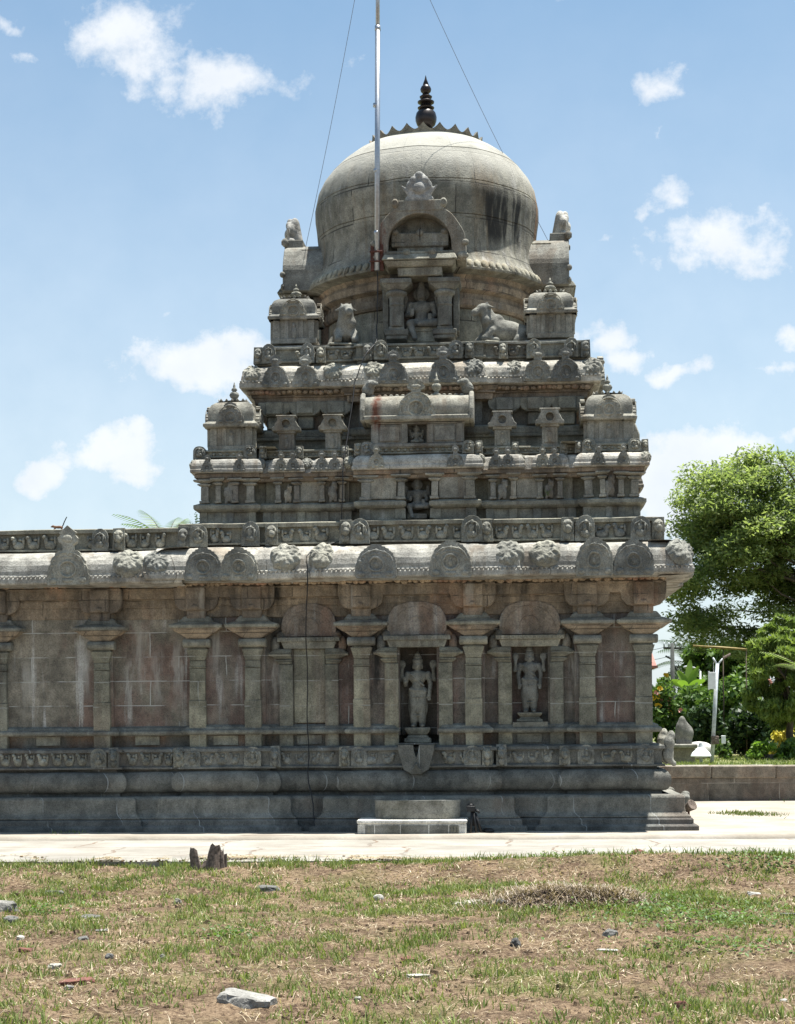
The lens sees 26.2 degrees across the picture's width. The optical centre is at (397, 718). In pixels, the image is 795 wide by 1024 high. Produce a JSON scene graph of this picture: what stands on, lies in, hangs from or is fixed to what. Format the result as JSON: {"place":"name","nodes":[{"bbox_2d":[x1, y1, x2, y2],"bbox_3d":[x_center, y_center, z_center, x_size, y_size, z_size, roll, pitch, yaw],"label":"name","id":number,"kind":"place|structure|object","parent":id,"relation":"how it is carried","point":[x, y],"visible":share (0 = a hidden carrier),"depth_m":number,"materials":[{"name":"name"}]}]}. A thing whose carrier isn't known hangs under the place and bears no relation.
{"place":"outdoors","nodes":[
{"label":"outdoors","id":0,"kind":"place"},
{"bbox_2d":[0,852,794,1023],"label":"bare soil","id":1,"kind":"structure","parent":0,"point":[210,1010],"depth_m":13.56,"materials":[{"name":"brown soil"}]},
{"bbox_2d":[0,900,19,911],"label":"stone","id":2,"kind":"object","parent":1,"relation":"on","point":[5,905],"visible":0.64,"depth_m":16.48,"materials":[{"name":"grey stone"}]},
{"bbox_2d":[3,915,18,923],"bbox_3d":[-3.526,1.852,15.563,0.135,0.113,0.136,-5,-5,26],"label":"stone","id":3,"kind":"object","parent":1,"relation":"on","point":[10,918],"visible":0.58,"depth_m":15.52,"materials":[{"name":"grey stone"}]},
{"bbox_2d":[16,935,24,940],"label":"stone","id":4,"kind":"object","parent":1,"relation":"on","point":[19,937],"visible":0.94,"depth_m":14.40,"materials":[{"name":"white stone"}]},
{"bbox_2d":[18,948,32,952],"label":"laterite stone","id":5,"kind":"object","parent":1,"relation":"on","point":[25,949],"visible":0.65,"depth_m":13.54,"materials":[{"name":"stone"}]},
{"bbox_2d":[48,963,61,968],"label":"stone","id":6,"kind":"object","parent":1,"relation":"on","point":[55,965],"visible":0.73,"depth_m":12.83,"materials":[{"name":"grey stone"}]},
{"bbox_2d":[65,985,73,990],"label":"stone","id":7,"kind":"object","parent":1,"relation":"on","point":[70,987],"visible":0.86,"depth_m":11.71,"materials":[{"name":"grey stone"}]},
{"bbox_2d":[58,977,94,985],"bbox_3d":[-2.242,1.844,11.972,0.267,0.035,0.133,-6,2,-2],"label":"brick fragment","id":8,"kind":"object","parent":1,"relation":"on","point":[73,982],"visible":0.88,"depth_m":11.92,"materials":[{"name":"red brick"}]},
{"bbox_2d":[78,936,88,940],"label":"stone","id":9,"kind":"object","parent":1,"relation":"on","point":[82,938],"visible":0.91,"depth_m":14.40,"materials":[{"name":"grey stone"}]},
{"bbox_2d":[82,914,101,918],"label":"stone","id":10,"kind":"object","parent":1,"relation":"on","point":[89,915],"visible":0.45,"depth_m":16.00,"materials":[{"name":"grey stone"}]},
{"bbox_2d":[105,953,113,958],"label":"stone","id":11,"kind":"object","parent":1,"relation":"on","point":[109,955],"visible":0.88,"depth_m":13.31,"materials":[{"name":"grey stone"}]},
{"bbox_2d":[189,843,226,870],"bbox_3d":[-2.190,1.613,19.774,0.431,0.344,0.197,0,0,4],"label":"tree stump","id":12,"kind":"object","parent":1,"relation":"on","point":[216,857],"visible":0.77,"depth_m":19.72,"materials":[{"name":"grey wood"}]},
{"bbox_2d":[216,988,277,1008],"bbox_3d":[-0.974,1.823,11.024,0.382,0.092,0.218,6,7,17],"label":"stone","id":13,"kind":"object","parent":1,"relation":"on","point":[241,998],"visible":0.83,"depth_m":10.97,"materials":[{"name":"grey stone"}]},
{"bbox_2d":[258,885,279,891],"bbox_3d":[-1.378,1.823,18.249,0.274,0.064,0.144,4,6,11],"label":"stone","id":14,"kind":"object","parent":1,"relation":"on","point":[270,888],"visible":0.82,"depth_m":18.19,"materials":[{"name":"grey stone"}]},
{"bbox_2d":[373,894,383,900],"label":"stone","id":15,"kind":"object","parent":1,"relation":"on","point":[381,896],"visible":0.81,"depth_m":17.35,"materials":[{"name":"white stone"}]},
{"bbox_2d":[0,851,794,1023],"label":"dry grass","id":16,"kind":"structure","parent":1,"relation":"on","point":[121,917],"depth_m":14.07,"materials":[{"name":"plant"}]},
{"bbox_2d":[0,853,794,1023],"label":"soil clods","id":17,"kind":"object","parent":1,"relation":"on","point":[576,1003],"visible":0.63,"depth_m":13.29,"materials":[{"name":"brown soil"}]},
{"bbox_2d":[0,845,794,871],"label":"pavement edge grass","id":18,"kind":"structure","parent":1,"relation":"on","point":[297,859],"depth_m":19.74,"materials":[{"name":"green plant"}]},
{"bbox_2d":[17,847,794,957],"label":"weeds","id":19,"kind":"object","parent":1,"relation":"on","point":[716,914],"visible":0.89,"depth_m":15.25,"materials":[{"name":"green plant"}]},
{"bbox_2d":[401,956,414,962],"bbox_3d":[0.090,1.854,13.104,0.142,0.042,0.118,-2,3,17],"label":"brick fragment","id":20,"kind":"object","parent":1,"relation":"on","point":[408,957],"visible":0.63,"depth_m":13.07,"materials":[{"name":"red brick"}]},
{"bbox_2d":[406,974,430,977],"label":"stone","id":21,"kind":"object","parent":1,"relation":"on","point":[417,975],"visible":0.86,"depth_m":12.14,"materials":[{"name":"grey stone"}]},
{"bbox_2d":[455,899,481,903],"bbox_3d":[0.684,1.808,16.727,0.306,0.036,0.179,-7,2,12],"label":"stone","id":22,"kind":"object","parent":1,"relation":"on","point":[469,901],"visible":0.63,"depth_m":16.70,"materials":[{"name":"white stone"}]},
{"bbox_2d":[491,898,505,904],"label":"stone","id":23,"kind":"object","parent":1,"relation":"on","point":[501,900],"visible":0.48,"depth_m":16.49,"materials":[{"name":"grey stone"}]},
{"bbox_2d":[510,938,520,946],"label":"stone","id":24,"kind":"object","parent":1,"relation":"on","point":[515,942],"visible":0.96,"depth_m":13.77,"materials":[{"name":"grey stone"}]},
{"bbox_2d":[422,880,691,912],"bbox_3d":[1.524,1.720,16.569,3.050,0.289,1.983,0,0,4],"label":"dry grass heap","id":25,"kind":"object","parent":1,"relation":"on","point":[550,893],"visible":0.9,"depth_m":16.36,"materials":[{"name":"plant"}]},
{"bbox_2d":[602,929,617,937],"bbox_3d":[1.761,1.797,14.168,0.137,0.105,0.113,4,1,-19],"label":"stone","id":26,"kind":"object","parent":1,"relation":"on","point":[609,932],"visible":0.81,"depth_m":14.13,"materials":[{"name":"grey stone"}]},
{"bbox_2d":[674,1001,688,1009],"bbox_3d":[1.791,1.823,10.780,0.097,0.082,0.090,-3,-5,5],"label":"laterite stone","id":27,"kind":"object","parent":1,"relation":"on","point":[680,1002],"visible":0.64,"depth_m":10.75,"materials":[{"name":"brown stone"}]},
{"bbox_2d":[747,891,760,895],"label":"stone","id":28,"kind":"object","parent":1,"relation":"on","point":[750,893],"visible":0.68,"depth_m":17.44,"materials":[{"name":"white stone"}]},
{"bbox_2d":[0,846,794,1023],"bbox_3d":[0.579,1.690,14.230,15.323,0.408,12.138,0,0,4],"label":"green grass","id":29,"kind":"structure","parent":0,"point":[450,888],"depth_m":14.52,"materials":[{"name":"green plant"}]},
{"bbox_2d":[0,839,794,866],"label":"pavement","id":30,"kind":"structure","parent":0,"point":[129,850],"depth_m":22.17,"materials":[{"name":"beige concrete"}]},
{"bbox_2d":[3,855,425,861],"bbox_3d":[0.290,1.670,20.454,17.456,0.024,0.871,0,0,4],"label":"pavement grit","id":31,"kind":"object","parent":30,"relation":"on","point":[158,860],"visible":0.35,"depth_m":20.34,"materials":[{"name":"gravel"}]},
{"bbox_2d":[1,850,563,859],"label":"pavement litter","id":32,"kind":"object","parent":30,"relation":"on","point":[329,856],"visible":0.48,"depth_m":20.40,"materials":[{"name":"wicker"}]},
{"bbox_2d":[0,801,794,835],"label":"courtyard","id":33,"kind":"structure","parent":0,"point":[706,822],"depth_m":25.38,"materials":[{"name":"beige concrete"}]},
{"bbox_2d":[0,75,698,832],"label":"stone temple","id":34,"kind":"structure","parent":33,"relation":"on","point":[162,681],"depth_m":25.14,"materials":[{"name":"stone"}]},
{"bbox_2d":[51,517,66,528],"bbox_3d":[-5.041,-2.905,25.411,0.252,0.199,0.055,0,0,4],"label":"squirrel","id":35,"kind":"object","parent":34,"relation":"on","point":[57,527],"visible":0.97,"depth_m":25.40,"materials":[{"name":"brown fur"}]},
{"bbox_2d":[306,0,354,243],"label":"guy wire","id":36,"kind":"object","parent":34,"relation":"on","point":[331,121],"visible":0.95,"depth_m":27.48,"materials":[{"name":"grey metal"}]},
{"bbox_2d":[305,272,377,825],"bbox_3d":[-0.788,-2.597,25.286,0.453,8.454,1.902,0,0,42],"label":"cable","id":37,"kind":"object","parent":34,"relation":"attached to","point":[330,543],"visible":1,"depth_m":24.99,"materials":[{"name":"black rubber"}]},
{"bbox_2d":[327,303,362,345],"bbox_3d":[-0.816,-6.031,26.439,0.534,0.666,1.026,0,0,-6],"label":"bull statue","id":38,"kind":"object","parent":34,"relation":"on","point":[345,332],"visible":0.79,"depth_m":26.12,"materials":[{"name":"stone"}]},
{"bbox_2d":[369,0,383,271],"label":"lightning pole","id":39,"kind":"object","parent":34,"relation":"attached to","point":[376,252],"visible":1,"depth_m":26.07,"materials":[{"name":"metal"}]},
{"bbox_2d":[409,425,423,442],"bbox_3d":[0.279,-4.213,25.217,0.234,0.304,0.139,0,0,4],"label":"shrine statue","id":40,"kind":"object","parent":34,"relation":"on","point":[416,434],"visible":1,"depth_m":25.21,"materials":[{"name":"stone"}]},
{"bbox_2d":[405,480,430,519],"bbox_3d":[0.288,-3.275,25.197,0.410,0.670,0.323,0,0,4],"label":"niche statue","id":41,"kind":"object","parent":34,"relation":"on","point":[416,494],"visible":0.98,"depth_m":25.17,"materials":[{"name":"stone"}]},
{"bbox_2d":[400,651,436,742],"bbox_3d":[0.301,-0.318,25.200,0.574,1.353,0.324,0,0,4],"label":"niche statue","id":42,"kind":"object","parent":34,"relation":"on","point":[418,691],"visible":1,"depth_m":25.13,"materials":[{"name":"stone"}]},
{"bbox_2d":[404,282,437,342],"bbox_3d":[0.367,-6.303,26.382,0.606,0.991,0.466,0,0,4],"label":"dome statue","id":43,"kind":"object","parent":34,"relation":"on","point":[422,325],"visible":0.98,"depth_m":26.36,"materials":[{"name":"stone"}]},
{"bbox_2d":[430,0,547,239],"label":"guy wire","id":44,"kind":"object","parent":34,"relation":"attached to","point":[472,91],"visible":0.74,"depth_m":27.05,"materials":[{"name":"grey metal"}]},
{"bbox_2d":[471,302,526,341],"bbox_3d":[1.603,-6.050,26.294,1.026,0.664,0.534,0,0,-20],"label":"bull statue","id":45,"kind":"object","parent":34,"relation":"on","point":[496,327],"visible":0.67,"depth_m":26.12,"materials":[{"name":"stone"}]},
{"bbox_2d":[512,647,546,721],"bbox_3d":[1.944,-0.516,25.119,0.507,1.135,0.269,0,0,4],"label":"niche statue","id":46,"kind":"object","parent":34,"relation":"on","point":[529,683],"visible":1,"depth_m":25.07,"materials":[{"name":"stone"}]},
{"bbox_2d":[685,800,696,814],"bbox_3d":[4.328,1.393,25.252,0.167,0.389,0.198,0,0,-30],"label":"spotlight","id":47,"kind":"object","parent":34,"relation":"attached to","point":[690,805],"visible":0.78,"depth_m":25.21,"materials":[{"name":"metal"}]},
{"bbox_2d":[0,833,794,840],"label":"kerb","id":48,"kind":"structure","parent":33,"relation":"on","point":[540,836],"depth_m":23.69,"materials":[{"name":"concrete"}]},
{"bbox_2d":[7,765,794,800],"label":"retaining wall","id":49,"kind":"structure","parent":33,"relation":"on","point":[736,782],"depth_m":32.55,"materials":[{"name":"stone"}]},
{"bbox_2d":[357,817,467,833],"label":"stone platform","id":50,"kind":"structure","parent":33,"relation":"on","point":[370,825],"depth_m":23.92,"materials":[{"name":"stone"}]},
{"bbox_2d":[374,799,460,818],"bbox_3d":[0.286,1.283,24.238,1.230,0.264,0.541,0,0,4],"label":"stone block","id":51,"kind":"object","parent":50,"relation":"on","point":[417,809],"visible":1,"depth_m":24.01,"materials":[{"name":"stone"}]},
{"bbox_2d":[466,803,482,832],"bbox_3d":[1.085,1.405,24.010,0.230,0.426,0.150,0,0,4],"label":"floodlight","id":52,"kind":"object","parent":33,"relation":"on","point":[474,819],"visible":0.98,"depth_m":23.99,"materials":[{"name":"black metal"}]},
{"bbox_2d":[483,828,493,832],"bbox_3d":[1.288,1.578,24.119,0.166,0.065,0.170,0,0,4],"label":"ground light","id":53,"kind":"object","parent":33,"relation":"on","point":[488,830],"visible":1,"depth_m":24.06,"materials":[{"name":"black metal"}]},
{"bbox_2d":[0,0,794,698],"label":"sky","id":54,"kind":"structure","parent":0,"point":[157,157],"materials":[{"name":"blue"}]},
{"bbox_2d":[52,798,788,833],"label":"court grass","id":55,"kind":"structure","parent":0,"point":[745,813],"depth_m":27.98,"materials":[{"name":"green plant"}]},
{"bbox_2d":[652,654,657,669],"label":"tiled building","id":56,"kind":"structure","parent":0,"point":[654,666],"depth_m":46.72,"materials":[{"name":"orange tile"}]},
{"bbox_2d":[656,630,718,690],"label":"coconut palm","id":57,"kind":"object","parent":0,"point":[677,651],"visible":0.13,"depth_m":84.00,"materials":[{"name":"green plant"}]},
{"bbox_2d":[692,742,710,759],"bbox_3d":[6.564,0.706,37.244,0.655,0.406,0.406,0,0,4],"label":"boulder","id":58,"kind":"object","parent":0,"point":[707,746],"visible":0.23,"depth_m":37.13,"materials":[{"name":"white stone"}]},
{"bbox_2d":[653,738,794,764],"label":"garden lawn","id":59,"kind":"structure","parent":0,"point":[735,760],"depth_m":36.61,"materials":[{"name":"green plant"}]},
{"bbox_2d":[113,510,189,527],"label":"coconut palm","id":60,"kind":"object","parent":59,"relation":"on","point":[156,526],"visible":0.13,"depth_m":66.35,"materials":[{"name":"green plant"}]},
{"bbox_2d":[652,673,688,743],"bbox_3d":[6.174,-0.059,39.648,1.217,2.000,1.269,0,0,4],"label":"flowering shrub","id":61,"kind":"object","parent":59,"relation":"on","point":[668,712],"visible":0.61,"depth_m":39.35,"materials":[{"name":"green plant"}]},
{"bbox_2d":[663,642,681,699],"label":"utility pole","id":62,"kind":"object","parent":59,"relation":"on","point":[673,667],"visible":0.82,"depth_m":62.41,"materials":[{"name":"concrete"}]},
{"bbox_2d":[673,744,696,762],"bbox_3d":[5.632,0.734,35.499,1.135,0.413,0.704,0,0,4],"label":"stone bench","id":63,"kind":"object","parent":59,"relation":"on","point":[682,752],"visible":0.33,"depth_m":35.20,"materials":[{"name":"stone"}]},
{"bbox_2d":[675,716,693,743],"bbox_3d":[5.951,0.264,35.421,0.386,0.630,0.212,0,0,4],"label":"upright stone","id":64,"kind":"object","parent":63,"relation":"on","point":[684,733],"visible":0.98,"depth_m":35.35,"materials":[{"name":"grey stone"}]},
{"bbox_2d":[671,660,704,687],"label":"banana plant","id":65,"kind":"object","parent":59,"relation":"on","point":[689,676],"visible":0.56,"depth_m":45.61,"materials":[{"name":"green plant"}]},
{"bbox_2d":[683,666,701,684],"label":"street lamp","id":66,"kind":"object","parent":59,"relation":"on","point":[699,672],"visible":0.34,"depth_m":54.45,"materials":[{"name":"grey paint"}]},
{"bbox_2d":[674,682,716,754],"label":"flowering shrub","id":67,"kind":"object","parent":59,"relation":"on","point":[690,696],"visible":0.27,"depth_m":42.24,"materials":[{"name":"green plant"}]},
{"bbox_2d":[691,743,710,762],"bbox_3d":[6.039,0.709,33.968,0.410,0.450,0.410,0,0,4],"label":"garden lamp","id":68,"kind":"object","parent":59,"relation":"on","point":[700,751],"visible":0.93,"depth_m":33.86,"materials":[{"name":"white paint"}]},
{"bbox_2d":[685,703,729,754],"bbox_3d":[7.085,0.279,39.139,1.123,1.323,1.012,0,0,4],"label":"dark shrub","id":69,"kind":"object","parent":59,"relation":"on","point":[699,720],"visible":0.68,"depth_m":38.87,"materials":[{"name":"green plant"}]},
{"bbox_2d":[708,653,730,762],"bbox_3d":[6.530,-0.197,34.583,0.456,2.260,0.199,0,0,4],"label":"lamp pole","id":70,"kind":"object","parent":59,"relation":"on","point":[713,677],"visible":0.98,"depth_m":34.60,"materials":[{"name":"grey metal"}]},
{"bbox_2d":[693,645,746,750],"bbox_3d":[7.525,-0.410,39.639,1.289,2.624,0.155,0,0,4],"label":"bamboo rail","id":71,"kind":"object","parent":59,"relation":"on","point":[723,647],"visible":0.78,"depth_m":39.59,"materials":[{"name":"brown plant"}]},
{"bbox_2d":[679,641,762,700],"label":"broad tree","id":72,"kind":"object","parent":59,"relation":"on","point":[704,662],"visible":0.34,"depth_m":57.76,"materials":[{"name":"green plant"}]},
{"bbox_2d":[714,739,733,758],"bbox_3d":[7.221,0.680,37.842,0.455,0.554,0.410,0,0,4],"label":"plant","id":73,"kind":"object","parent":59,"relation":"on","point":[722,750],"visible":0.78,"depth_m":37.76,"materials":[{"name":"green plant"}]},
{"bbox_2d":[661,443,794,662],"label":"rain tree","id":74,"kind":"object","parent":59,"relation":"on","point":[722,531],"visible":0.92,"depth_m":50.49,"materials":[{"name":"green plant"}]},
{"bbox_2d":[711,671,763,753],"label":"hibiscus shrub","id":75,"kind":"object","parent":59,"relation":"on","point":[734,684],"visible":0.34,"depth_m":43.14,"materials":[{"name":"green plant"}]},
{"bbox_2d":[724,703,777,755],"bbox_3d":[8.235,0.345,40.057,1.472,1.508,1.489,0,0,4],"label":"dark shrub","id":76,"kind":"object","parent":59,"relation":"on","point":[739,722],"visible":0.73,"depth_m":39.61,"materials":[{"name":"green plant"}]},
{"bbox_2d":[745,754,776,758],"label":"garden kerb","id":77,"kind":"structure","parent":59,"relation":"on","point":[770,755],"depth_m":37.83,"materials":[{"name":"stone"}]},
{"bbox_2d":[745,740,785,759],"bbox_3d":[7.910,0.702,36.731,0.860,0.486,0.577,0,0,4],"label":"plant","id":78,"kind":"object","parent":59,"relation":"on","point":[760,750],"visible":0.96,"depth_m":36.61,"materials":[{"name":"green plant"}]},
{"bbox_2d":[741,612,794,738],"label":"feathery tree","id":79,"kind":"object","parent":59,"relation":"on","point":[775,708],"visible":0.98,"depth_m":37.29,"materials":[{"name":"green plant"}]},
{"bbox_2d":[759,652,794,668],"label":"garden palm","id":80,"kind":"object","parent":59,"relation":"on","point":[784,664],"visible":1,"depth_m":36.21,"materials":[{"name":"green plant"}]},
{"bbox_2d":[768,729,794,753],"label":"variegated shrub","id":81,"kind":"object","parent":59,"relation":"on","point":[778,737],"visible":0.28,"depth_m":38.31,"materials":[{"name":"yellow plant"}]},
{"bbox_2d":[776,737,794,759],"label":"plant","id":82,"kind":"object","parent":59,"relation":"on","point":[787,747],"visible":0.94,"depth_m":36.80,"materials":[{"name":"green plant"}]}
]}

